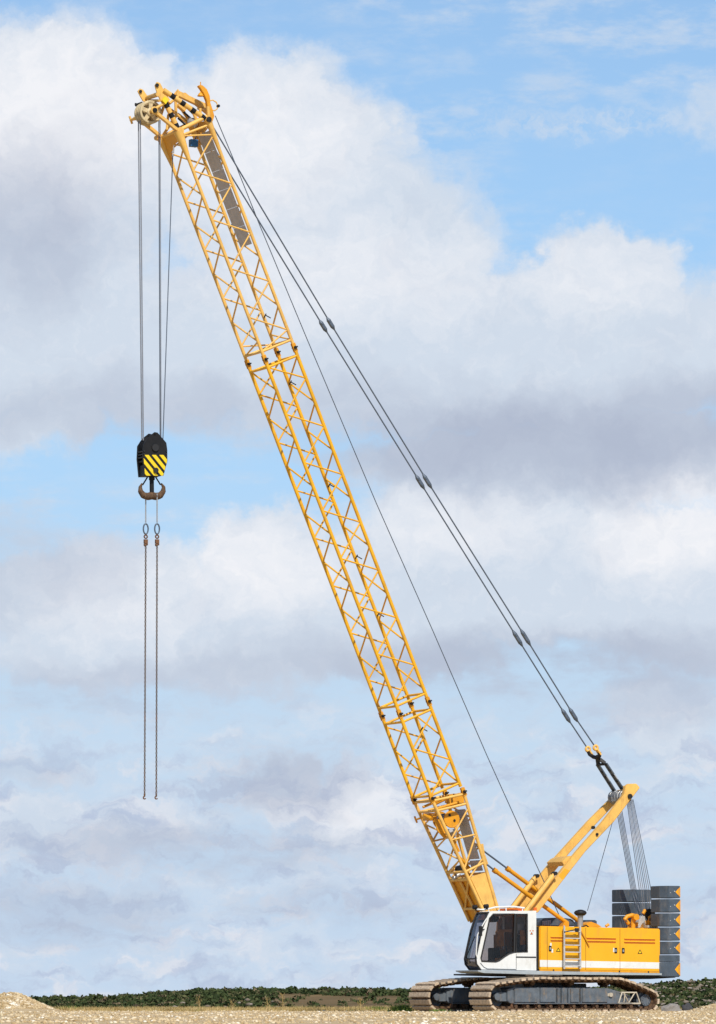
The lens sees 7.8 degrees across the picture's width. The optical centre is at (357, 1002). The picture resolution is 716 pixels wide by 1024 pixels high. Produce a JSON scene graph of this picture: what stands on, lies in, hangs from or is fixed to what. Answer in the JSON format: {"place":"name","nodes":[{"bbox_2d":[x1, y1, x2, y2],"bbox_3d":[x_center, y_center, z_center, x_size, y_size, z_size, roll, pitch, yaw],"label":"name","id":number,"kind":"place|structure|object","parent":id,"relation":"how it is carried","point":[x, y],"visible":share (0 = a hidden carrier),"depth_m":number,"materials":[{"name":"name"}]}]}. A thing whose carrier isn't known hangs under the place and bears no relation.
{"place":"outdoors","nodes":[
{"label":"outdoors","id":0,"kind":"place"},
{"bbox_2d":[0,995,715,1023],"bbox_3d":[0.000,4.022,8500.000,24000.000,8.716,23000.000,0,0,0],"label":"ground","id":1,"kind":"structure","parent":0,"point":[612,1013],"depth_m":107.41,"materials":[{"name":"beige gravel"}]},
{"bbox_2d":[0,992,715,1008],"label":"rubble","id":2,"kind":"object","parent":1,"relation":"on","point":[28,1002],"visible":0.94,"depth_m":176.16,"materials":[{"name":"beige gravel"}]},
{"bbox_2d":[53,1005,695,1011],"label":"dry grass","id":3,"kind":"structure","parent":1,"relation":"on","point":[217,1008],"depth_m":191.19,"materials":[{"name":"beige plant"}]},
{"bbox_2d":[365,1006,389,1010],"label":"weed clump","id":4,"kind":"object","parent":1,"relation":"on","point":[383,1008],"visible":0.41,"depth_m":189.44,"materials":[{"name":"green plant"}]},
{"bbox_2d":[386,1003,416,1011],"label":"weed clump","id":5,"kind":"object","parent":1,"relation":"on","point":[402,1007],"visible":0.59,"depth_m":183.47,"materials":[{"name":"green plant"}]},
{"bbox_2d":[129,82,680,1011],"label":"crawler crane","id":6,"kind":"object","parent":1,"relation":"on","point":[555,962],"visible":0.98,"depth_m":178.06,"materials":[{"name":"yellow paint"}]},
{"bbox_2d":[136,432,166,499],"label":"hook block","id":7,"kind":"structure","parent":6,"relation":"hanging from","point":[151,458],"depth_m":173.94,"materials":[{"name":"black metal"}]},
{"bbox_2d":[143,500,148,799],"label":"chain sling","id":8,"kind":"object","parent":7,"relation":"hanging from","point":[145,542],"visible":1,"depth_m":174.12,"materials":[{"name":"metal"}]},
{"bbox_2d":[154,494,159,799],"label":"chain sling","id":9,"kind":"object","parent":7,"relation":"hanging from","point":[156,541],"visible":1,"depth_m":174.08,"materials":[{"name":"metal"}]},
{"bbox_2d":[429,1008,451,1011],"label":"weed clump","id":10,"kind":"object","parent":1,"relation":"on","point":[440,1009],"visible":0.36,"depth_m":175.66,"materials":[{"name":"green plant"}]},
{"bbox_2d":[661,1003,681,1010],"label":"boulder","id":11,"kind":"object","parent":1,"relation":"on","point":[672,1007],"visible":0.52,"depth_m":185.80,"materials":[{"name":"grey stone"}]},
{"bbox_2d":[682,1003,692,1010],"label":"boulder","id":12,"kind":"object","parent":1,"relation":"on","point":[687,1006],"visible":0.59,"depth_m":187.88,"materials":[{"name":"grey stone"}]},
{"bbox_2d":[0,0,715,996],"label":"sky","id":13,"kind":"structure","parent":0,"point":[502,212],"materials":[{"name":"blue"}]},
{"bbox_2d":[73,984,691,1007],"bbox_3d":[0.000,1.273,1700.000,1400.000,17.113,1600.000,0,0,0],"label":"hills","id":14,"kind":"structure","parent":0,"point":[329,1000],"depth_m":1351.56,"materials":[{"name":"green plant"}]},
{"bbox_2d":[172,998,279,1007],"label":"rock outcrops","id":15,"kind":"object","parent":14,"relation":"on","point":[247,1000],"visible":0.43,"depth_m":1293.75,"materials":[{"name":"stone"}]},
{"bbox_2d":[29,977,715,1009],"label":"scrub woodland","id":16,"kind":"object","parent":14,"relation":"on","point":[215,997],"visible":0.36,"depth_m":1374.86,"materials":[{"name":"green plant"}]},
{"bbox_2d":[640,980,715,1009],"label":"rock outcrops","id":17,"kind":"object","parent":14,"relation":"on","point":[689,988],"visible":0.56,"depth_m":1354.90,"materials":[{"name":"stone"}]}
]}

